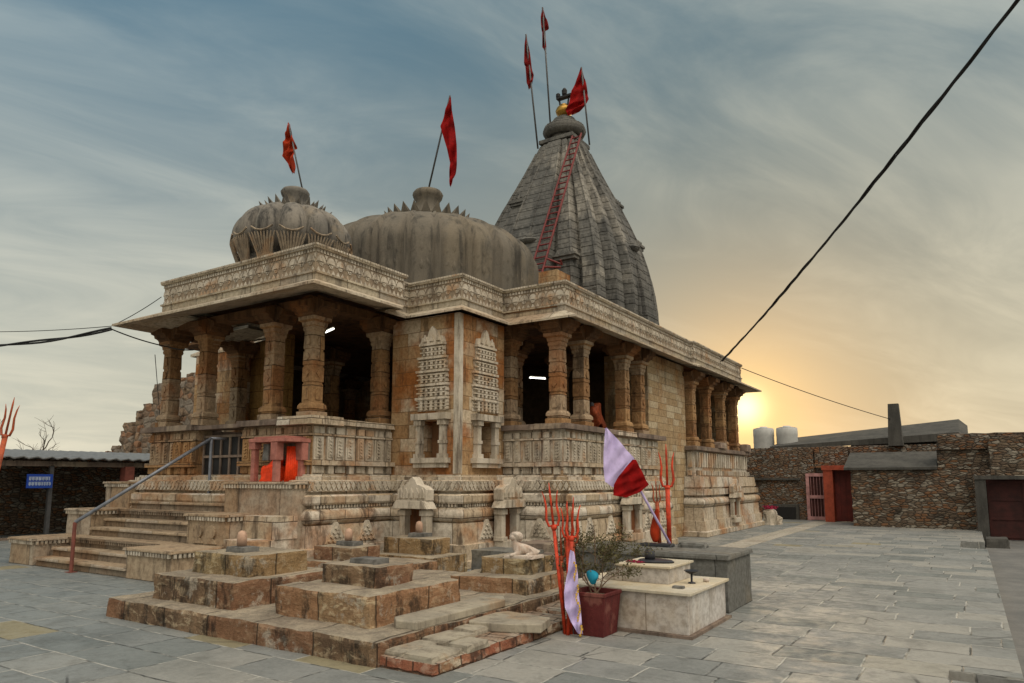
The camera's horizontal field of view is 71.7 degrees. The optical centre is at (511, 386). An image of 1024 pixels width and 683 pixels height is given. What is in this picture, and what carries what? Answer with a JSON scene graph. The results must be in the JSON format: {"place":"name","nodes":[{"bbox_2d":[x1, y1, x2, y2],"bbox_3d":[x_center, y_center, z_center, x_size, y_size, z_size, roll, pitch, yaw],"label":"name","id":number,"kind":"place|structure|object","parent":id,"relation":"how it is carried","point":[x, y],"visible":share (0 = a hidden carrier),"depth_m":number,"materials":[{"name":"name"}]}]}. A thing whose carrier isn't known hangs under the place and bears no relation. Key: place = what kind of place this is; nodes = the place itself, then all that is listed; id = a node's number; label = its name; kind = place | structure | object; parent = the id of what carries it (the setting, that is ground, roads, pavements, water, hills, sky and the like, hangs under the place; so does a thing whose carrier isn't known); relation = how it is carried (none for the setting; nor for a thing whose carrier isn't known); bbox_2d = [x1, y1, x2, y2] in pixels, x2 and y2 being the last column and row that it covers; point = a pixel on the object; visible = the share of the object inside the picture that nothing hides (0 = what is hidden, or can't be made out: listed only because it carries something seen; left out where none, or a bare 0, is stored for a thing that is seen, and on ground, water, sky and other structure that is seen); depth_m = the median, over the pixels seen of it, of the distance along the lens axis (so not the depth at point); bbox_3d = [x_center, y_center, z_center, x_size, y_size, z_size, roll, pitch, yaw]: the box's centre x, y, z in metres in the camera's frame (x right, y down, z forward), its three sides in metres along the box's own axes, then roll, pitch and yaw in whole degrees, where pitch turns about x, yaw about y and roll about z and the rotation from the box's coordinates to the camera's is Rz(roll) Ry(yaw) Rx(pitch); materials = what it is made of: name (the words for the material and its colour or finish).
{"place":"outdoors","nodes":[
{"label":"outdoors","id":0,"kind":"place"},
{"bbox_2d":[105,372,195,452],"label":"stone wall","id":1,"kind":"structure","parent":0,"point":[132,439],"depth_m":43.32,"materials":[{"name":"stone"}]},
{"bbox_2d":[394,595,504,630],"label":"step slab","id":2,"kind":"structure","parent":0,"point":[426,618],"depth_m":7.13,"materials":[{"name":"beige stone"}]},
{"bbox_2d":[0,519,1023,682],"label":"terrace pavement","id":3,"kind":"structure","parent":0,"point":[840,602],"depth_m":7.22,"materials":[{"name":"stone"}]},
{"bbox_2d":[0,397,19,468],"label":"trident","id":4,"kind":"object","parent":3,"relation":"on","point":[4,437],"visible":1,"depth_m":7.71,"materials":[{"name":"orange paint"}]},
{"bbox_2d":[0,416,59,449],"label":"bare tree","id":5,"kind":"object","parent":3,"relation":"on","point":[42,445],"visible":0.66,"depth_m":30.82,"materials":[{"name":"brown plant"}]},
{"bbox_2d":[0,449,149,540],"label":"tin shed","id":6,"kind":"structure","parent":3,"relation":"on","point":[80,478],"depth_m":21.64,"materials":[{"name":"stone"}]},
{"bbox_2d":[26,474,52,487],"bbox_3d":[-12.998,2.599,19.513,0.038,0.380,0.650,-5,-9,32],"label":"blue sign","id":7,"kind":"object","parent":6,"relation":"attached to","point":[39,480],"visible":1,"depth_m":19.50,"materials":[{"name":"metal"}]},
{"bbox_2d":[106,569,564,667],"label":"platform","id":8,"kind":"structure","parent":3,"relation":"on","point":[265,625],"depth_m":7.10,"materials":[{"name":"brown stone"}]},
{"bbox_2d":[152,547,321,609],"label":"stepped plinth","id":9,"kind":"structure","parent":8,"relation":"on","point":[220,578],"depth_m":8.18,"materials":[{"name":"brown stone"}]},
{"bbox_2d":[225,531,259,552],"bbox_3d":[-3.265,1.883,8.610,0.354,0.264,0.238,-5,-9,32],"label":"lingam","id":10,"kind":"object","parent":9,"relation":"on","point":[241,547],"visible":0.87,"depth_m":8.57,"materials":[{"name":"grey stone"}]},
{"bbox_2d":[275,560,459,627],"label":"stepped plinth","id":11,"kind":"structure","parent":8,"relation":"on","point":[360,595],"depth_m":7.26,"materials":[{"name":"beige stone"}]},
{"bbox_2d":[349,556,388,563],"bbox_3d":[-1.558,1.905,7.740,0.369,0.082,0.254,-5,-9,32],"label":"stone slab","id":12,"kind":"object","parent":11,"relation":"on","point":[369,560],"visible":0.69,"depth_m":7.65,"materials":[{"name":"grey stone"}]},
{"bbox_2d":[450,552,566,594],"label":"stepped plinth","id":13,"kind":"structure","parent":8,"relation":"on","point":[500,573],"depth_m":9.05,"materials":[{"name":"beige stone"}]},
{"bbox_2d":[504,531,543,559],"bbox_3d":[0.149,2.067,9.284,0.444,0.334,0.328,-5,-9,32],"label":"bull statue","id":14,"kind":"object","parent":13,"relation":"on","point":[523,551],"visible":1,"depth_m":9.23,"materials":[{"name":"stone"}]},
{"bbox_2d":[307,544,437,569],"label":"stepped plinth","id":15,"kind":"structure","parent":3,"relation":"on","point":[326,553],"depth_m":11.56,"materials":[{"name":"brown stone"}]},
{"bbox_2d":[336,528,362,545],"bbox_3d":[-2.731,2.531,11.931,0.396,0.292,0.263,-5,-9,32],"label":"lingam","id":16,"kind":"object","parent":15,"relation":"on","point":[348,541],"visible":0.88,"depth_m":11.88,"materials":[{"name":"grey stone"}]},
{"bbox_2d":[7,88,764,581],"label":"temple","id":17,"kind":"structure","parent":3,"relation":"on","point":[405,394],"depth_m":14.84,"materials":[{"name":"stone"}]},
{"bbox_2d":[0,327,111,346],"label":"power cable","id":18,"kind":"object","parent":17,"relation":"attached to","point":[99,331],"visible":1,"depth_m":15.30,"materials":[{"name":"black rubber"}]},
{"bbox_2d":[0,297,160,331],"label":"power cable","id":19,"kind":"object","parent":17,"relation":"attached to","point":[80,328],"visible":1,"depth_m":15.35,"materials":[{"name":"black rubber"}]},
{"bbox_2d":[111,328,193,350],"bbox_3d":[-7.784,-0.979,15.543,1.700,0.425,0.598,1,-8,-10],"label":"power cable","id":20,"kind":"object","parent":17,"relation":"attached to","point":[153,343],"visible":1,"depth_m":15.50,"materials":[{"name":"black rubber"}]},
{"bbox_2d":[155,356,159,414],"bbox_3d":[-9.552,0.766,19.228,0.016,2.113,7.437,3,-8,-24],"label":"metal pole","id":21,"kind":"object","parent":17,"relation":"attached to","point":[157,384],"visible":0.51,"depth_m":17.48,"materials":[{"name":"grey metal"}]},
{"bbox_2d":[233,324,248,329],"bbox_3d":[-6.174,-1.267,15.655,1.003,0.111,0.040,-4,-9,30],"label":"tube light","id":22,"kind":"object","parent":17,"relation":"attached to","point":[240,327],"visible":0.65,"depth_m":15.50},
{"bbox_2d":[259,455,284,480],"bbox_3d":[-4.299,1.469,12.868,0.504,0.497,0.356,-5,-9,32],"label":"vermilion idol","id":23,"kind":"object","parent":17,"relation":"on","point":[266,473],"visible":0.53,"depth_m":12.73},
{"bbox_2d":[262,444,270,460],"bbox_3d":[-4.438,1.185,12.832,0.164,0.301,0.065,-5,-9,32],"label":"carved stone","id":24,"kind":"object","parent":23,"relation":"on","point":[266,452],"visible":0.97,"depth_m":12.80,"materials":[{"name":"grey stone"}]},
{"bbox_2d":[249,436,310,481],"bbox_3d":[-4.213,1.311,12.817,1.020,0.803,0.565,-5,-9,32],"label":"shrine kiosk","id":25,"kind":"object","parent":17,"relation":"on","point":[278,448],"visible":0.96,"depth_m":12.68,"materials":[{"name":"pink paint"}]},
{"bbox_2d":[284,446,297,481],"bbox_3d":[-3.919,1.383,12.701,0.301,0.629,0.079,4,-8,-27],"label":"draped cloth","id":26,"kind":"object","parent":25,"relation":"hanging from","point":[291,468],"visible":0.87,"depth_m":12.66,"materials":[{"name":"orange fabric"}]},
{"bbox_2d":[282,123,302,187],"bbox_3d":[-5.010,-5.284,16.408,0.666,1.770,0.300,-2,-8,17],"label":"temple flag","id":27,"kind":"object","parent":17,"relation":"attached to","point":[289,147],"visible":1,"depth_m":16.45,"materials":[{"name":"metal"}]},
{"bbox_2d":[428,95,456,186],"bbox_3d":[-2.023,-6.947,20.194,1.028,2.708,0.355,-3,-8,23],"label":"temple flag","id":28,"kind":"object","parent":17,"relation":"attached to","point":[447,126],"visible":0.99,"depth_m":20.09,"materials":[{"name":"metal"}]},
{"bbox_2d":[524,34,538,148],"bbox_3d":[0.737,-11.477,27.548,0.551,4.756,0.273,1,-8,-10],"label":"temple flag","id":29,"kind":"object","parent":17,"relation":"attached to","point":[529,71],"visible":1,"depth_m":27.61,"materials":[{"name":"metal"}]},
{"bbox_2d":[530,376,545,378],"bbox_3d":[0.679,-0.246,18.810,0.431,0.111,0.040,-2,-8,12],"label":"tube light","id":30,"kind":"object","parent":17,"relation":"attached to","point":[539,377],"visible":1,"depth_m":18.80,"materials":[{"name":"white glass"}]},
{"bbox_2d":[541,7,550,121],"bbox_3d":[1.367,-12.685,28.338,0.416,5.354,0.280,-1,-8,8],"label":"temple flag","id":31,"kind":"object","parent":17,"relation":"attached to","point":[544,25],"visible":1,"depth_m":28.46,"materials":[{"name":"fabric"}]},
{"bbox_2d":[534,133,581,271],"bbox_3d":[1.648,-6.129,24.313,1.004,6.528,2.794,-7,-10,44],"label":"ladder","id":32,"kind":"object","parent":17,"relation":"attached to","point":[559,206],"visible":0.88,"depth_m":24.51,"materials":[{"name":"red metal"}]},
{"bbox_2d":[566,67,589,144],"bbox_3d":[2.532,-10.757,27.278,0.925,3.256,0.307,-1,-8,9],"label":"temple flag","id":33,"kind":"object","parent":17,"relation":"attached to","point":[579,99],"visible":1,"depth_m":27.30,"materials":[{"name":"fabric"}]},
{"bbox_2d":[590,402,606,427],"bbox_3d":[1.953,0.756,17.322,0.456,0.822,1.839,-2,-8,18],"label":"lion statue","id":34,"kind":"object","parent":17,"relation":"on","point":[596,415],"visible":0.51,"depth_m":17.59,"materials":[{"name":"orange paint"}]},
{"bbox_2d":[742,368,888,418],"bbox_3d":[11.482,0.305,26.449,6.754,1.724,0.028,2,-8,-18],"label":"power cable","id":35,"kind":"object","parent":17,"relation":"attached to","point":[813,394],"visible":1,"depth_m":26.35,"materials":[{"name":"black rubber"}]},
{"bbox_2d":[721,0,1019,361],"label":"power cable","id":36,"kind":"object","parent":17,"relation":"attached to","point":[937,102],"visible":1,"depth_m":11.78,"materials":[{"name":"black rubber"}]},
{"bbox_2d":[379,535,466,571],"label":"stepped plinth","id":37,"kind":"structure","parent":3,"relation":"on","point":[427,548],"depth_m":12.39,"materials":[{"name":"stone"}]},
{"bbox_2d":[407,521,432,537],"bbox_3d":[-1.664,2.584,12.852,0.393,0.292,0.265,-5,-9,32],"label":"lingam","id":38,"kind":"object","parent":37,"relation":"on","point":[419,533],"visible":0.96,"depth_m":12.80,"materials":[{"name":"grey stone"}]},
{"bbox_2d":[380,601,566,676],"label":"rubble platform","id":39,"kind":"structure","parent":3,"relation":"on","point":[444,651],"depth_m":6.38,"materials":[{"name":"beige stone"}]},
{"bbox_2d":[469,611,550,632],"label":"paving slab","id":40,"kind":"structure","parent":39,"relation":"on","point":[510,621],"depth_m":7.13,"materials":[{"name":"beige stone"}]},
{"bbox_2d":[471,547,542,569],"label":"dark block","id":41,"kind":"structure","parent":3,"relation":"on","point":[476,558],"depth_m":11.04,"materials":[{"name":"stone"}]},
{"bbox_2d":[520,540,585,570],"bbox_3d":[0.676,2.824,11.361,1.666,0.567,1.718,-5,-9,32],"label":"grey slab bench","id":42,"kind":"object","parent":3,"relation":"on","point":[544,545],"visible":0.07,"depth_m":11.56,"materials":[{"name":"stone"}]},
{"bbox_2d":[542,485,565,634],"bbox_3d":[0.464,1.824,7.600,0.282,1.573,0.096,-4,-8,28],"label":"trident","id":43,"kind":"object","parent":3,"relation":"on","point":[553,526],"visible":1,"depth_m":7.59,"materials":[{"name":"orange paint"}]},
{"bbox_2d":[556,525,565,633],"bbox_3d":[0.526,2.047,7.578,0.129,1.121,0.092,-5,-9,32],"label":"trident","id":44,"kind":"object","parent":3,"relation":"on","point":[561,558],"visible":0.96,"depth_m":7.58,"materials":[{"name":"orange paint"}]},
{"bbox_2d":[560,503,573,633],"bbox_3d":[0.595,1.912,7.549,0.149,1.382,0.110,-1,-8,5],"label":"trident","id":45,"kind":"object","parent":3,"relation":"on","point":[567,561],"visible":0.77,"depth_m":7.58,"materials":[{"name":"orange paint"}]},
{"bbox_2d":[565,510,578,553],"bbox_3d":[0.646,1.962,7.621,0.151,1.301,0.078,-2,-8,12],"label":"trident","id":46,"kind":"object","parent":3,"relation":"on","point":[574,543],"visible":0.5,"depth_m":7.66,"materials":[{"name":"orange paint"}]},
{"bbox_2d":[565,497,579,634],"bbox_3d":[0.639,1.888,7.520,0.188,1.422,0.082,4,-8,-26],"label":"trident","id":47,"kind":"object","parent":3,"relation":"on","point":[571,538],"visible":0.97,"depth_m":7.55,"materials":[{"name":"orange paint"}]},
{"bbox_2d":[564,549,582,636],"bbox_3d":[0.636,2.133,7.316,0.192,0.882,0.130,-1,-8,11],"label":"hanging flag","id":48,"kind":"object","parent":47,"relation":"hanging from","point":[572,601],"visible":1,"depth_m":7.29,"materials":[{"name":"white fabric"}]},
{"bbox_2d":[548,519,661,637],"bbox_3d":[1.011,2.023,7.664,1.189,1.189,0.842,-5,-9,32],"label":"potted shrub","id":49,"kind":"object","parent":3,"relation":"on","point":[599,610],"visible":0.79,"depth_m":7.52,"materials":[{"name":"green plant"}]},
{"bbox_2d":[586,570,598,584],"bbox_3d":[0.854,2.023,7.531,0.135,0.152,0.085,-5,-9,32],"label":"blue cloth","id":50,"kind":"object","parent":49,"relation":"attached to","point":[592,576],"visible":1,"depth_m":7.50,"materials":[{"name":"teal fabric"}]},
{"bbox_2d":[564,557,731,639],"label":"marble plinth","id":51,"kind":"structure","parent":3,"relation":"on","point":[653,602],"depth_m":7.59,"materials":[{"name":"stone"}]},
{"bbox_2d":[638,548,673,563],"bbox_3d":[1.690,1.972,8.298,0.442,0.159,0.340,-5,-9,32],"label":"black lingam","id":52,"kind":"object","parent":51,"relation":"on","point":[649,558],"visible":0.8,"depth_m":8.28,"materials":[{"name":"stone"}]},
{"bbox_2d":[672,585,684,588],"bbox_3d":[1.781,2.143,7.581,0.119,0.027,0.080,-5,-9,32],"label":"pebble stone","id":53,"kind":"object","parent":51,"relation":"on","point":[678,587],"visible":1,"depth_m":7.55,"materials":[{"name":"grey stone"}]},
{"bbox_2d":[684,569,698,583],"bbox_3d":[2.013,2.131,7.948,0.170,0.144,0.167,-5,-9,32],"label":"oil lamp","id":54,"kind":"object","parent":51,"relation":"on","point":[691,572],"visible":1,"depth_m":7.93,"materials":[{"name":"black metal"}]},
{"bbox_2d":[576,541,752,613],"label":"grey block","id":55,"kind":"structure","parent":3,"relation":"on","point":[732,564],"depth_m":9.02,"materials":[{"name":"stone"}]},
{"bbox_2d":[603,428,670,542],"bbox_3d":[1.770,1.406,10.007,0.952,1.662,0.143,0,-8,0],"label":"leaning flag","id":56,"kind":"object","parent":55,"relation":"on","point":[624,476],"visible":0.99,"depth_m":10.02,"materials":[{"name":"white fabric"}]},
{"bbox_2d":[651,479,661,542],"bbox_3d":[2.070,1.782,10.120,0.132,0.933,0.112,-1,-8,6],"label":"trident","id":57,"kind":"object","parent":55,"relation":"on","point":[657,507],"visible":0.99,"depth_m":10.14,"materials":[{"name":"orange paint"}]},
{"bbox_2d":[650,509,658,541],"bbox_3d":[2.022,1.971,10.065,0.126,0.473,0.128,-5,-9,32],"label":"cloth wrap","id":58,"kind":"object","parent":57,"relation":"attached to","point":[654,530],"visible":0.91,"depth_m":10.02,"materials":[{"name":"orange fabric"}]},
{"bbox_2d":[640,542,674,547],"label":"slate slab","id":59,"kind":"structure","parent":55,"relation":"on","point":[670,545],"depth_m":9.73,"materials":[{"name":"black stone"}]},
{"bbox_2d":[658,446,674,542],"bbox_3d":[2.232,1.538,10.186,0.223,1.431,0.093,-2,-8,16],"label":"trident","id":60,"kind":"object","parent":55,"relation":"on","point":[667,486],"visible":0.97,"depth_m":10.17,"materials":[{"name":"orange paint"}]},
{"bbox_2d":[677,542,708,548],"bbox_3d":[2.460,2.151,9.647,0.399,0.070,0.234,-5,-9,32],"label":"broken stone","id":61,"kind":"object","parent":55,"relation":"on","point":[702,545],"visible":1,"depth_m":9.56,"materials":[{"name":"grey stone"}]},
{"bbox_2d":[763,509,782,524],"bbox_3d":[9.479,4.718,25.721,0.562,0.559,0.820,-5,-9,32],"label":"broken carving","id":62,"kind":"object","parent":3,"relation":"on","point":[771,517],"visible":0.99,"depth_m":25.50,"materials":[{"name":"stone"}]},
{"bbox_2d":[762,505,777,508],"bbox_3d":[9.312,4.358,25.598,0.512,0.137,0.518,-5,-9,32],"label":"flower heap","id":63,"kind":"object","parent":62,"relation":"on","point":[771,507],"visible":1,"depth_m":25.60,"materials":[{"name":"red plant"}]},
{"bbox_2d":[719,521,829,547],"bbox_3d":[8.498,4.515,22.015,0.640,0.014,13.900,-5,-9,32],"label":"pale path strip","id":64,"kind":"object","parent":3,"relation":"on","point":[748,542],"visible":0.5,"depth_m":20.57,"materials":[{"name":"stone"}]},
{"bbox_2d":[816,468,822,472],"bbox_3d":[11.902,4.464,31.686,3.400,3.220,2.300,-5,-9,32],"label":"tank base","id":65,"kind":"object","parent":3,"relation":"on","point":[818,470],"depth_m":31.09,"materials":[{"name":"brown stone"}]},
{"bbox_2d":[753,427,774,447],"bbox_3d":[11.334,2.336,31.915,0.900,1.060,0.900,-5,-9,32],"label":"water tank","id":66,"kind":"object","parent":65,"relation":"on","point":[763,437],"visible":0.88,"depth_m":31.55,"materials":[{"name":"white plastic"}]},
{"bbox_2d":[776,426,797,443],"bbox_3d":[12.175,2.265,31.379,0.900,1.060,0.900,-5,-9,32],"label":"water tank","id":67,"kind":"object","parent":65,"relation":"on","point":[786,434],"visible":0.72,"depth_m":31.03,"materials":[{"name":"white plastic"}]},
{"bbox_2d":[745,444,991,524],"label":"rubble wall","id":68,"kind":"structure","parent":3,"relation":"on","point":[778,474],"depth_m":29.14,"materials":[{"name":"brown stone"}]},
{"bbox_2d":[770,403,988,529],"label":"rubble house","id":69,"kind":"structure","parent":3,"relation":"on","point":[904,489],"depth_m":24.34,"materials":[{"name":"brown stone"}]},
{"bbox_2d":[821,465,852,521],"bbox_3d":[13.090,4.137,27.439,1.800,2.160,1.130,-5,-9,32],"label":"red doorway","id":70,"kind":"structure","parent":69,"relation":"attached to","point":[838,501],"depth_m":27.43,"materials":[{"name":"paint"}]},
{"bbox_2d":[805,473,824,519],"bbox_3d":[12.295,4.426,28.522,0.820,1.870,0.120,-5,-9,32],"label":"pink door","id":71,"kind":"structure","parent":70,"relation":"attached to","point":[815,497],"depth_m":28.56,"materials":[{"name":"paint"}]},
{"bbox_2d":[834,470,852,521],"bbox_3d":[13.054,4.216,27.391,1.020,1.970,0.070,-5,-9,32],"label":"door leaf","id":72,"kind":"structure","parent":70,"relation":"in","point":[844,502],"depth_m":27.48,"materials":[{"name":"red paint"}]},
{"bbox_2d":[0,0,1023,451],"label":"sky","id":73,"kind":"structure","parent":0,"point":[733,138],"materials":[{"name":"blue"}]},
{"bbox_2d":[984,540,1023,677],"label":"lane","id":74,"kind":"structure","parent":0,"point":[1008,566],"depth_m":12.87,"materials":[{"name":"grey stone"}]},
{"bbox_2d":[936,432,1023,540],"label":"gate wall","id":75,"kind":"structure","parent":74,"relation":"on","point":[999,493],"depth_m":22.35,"materials":[{"name":"brown stone"}]},
{"bbox_2d":[985,536,1009,548],"bbox_3d":[13.769,4.408,20.110,0.574,0.268,1.020,-5,-9,32],"label":"step stone","id":76,"kind":"object","parent":74,"relation":"on","point":[997,542],"visible":1,"depth_m":19.73,"materials":[{"name":"grey stone"}]}
]}

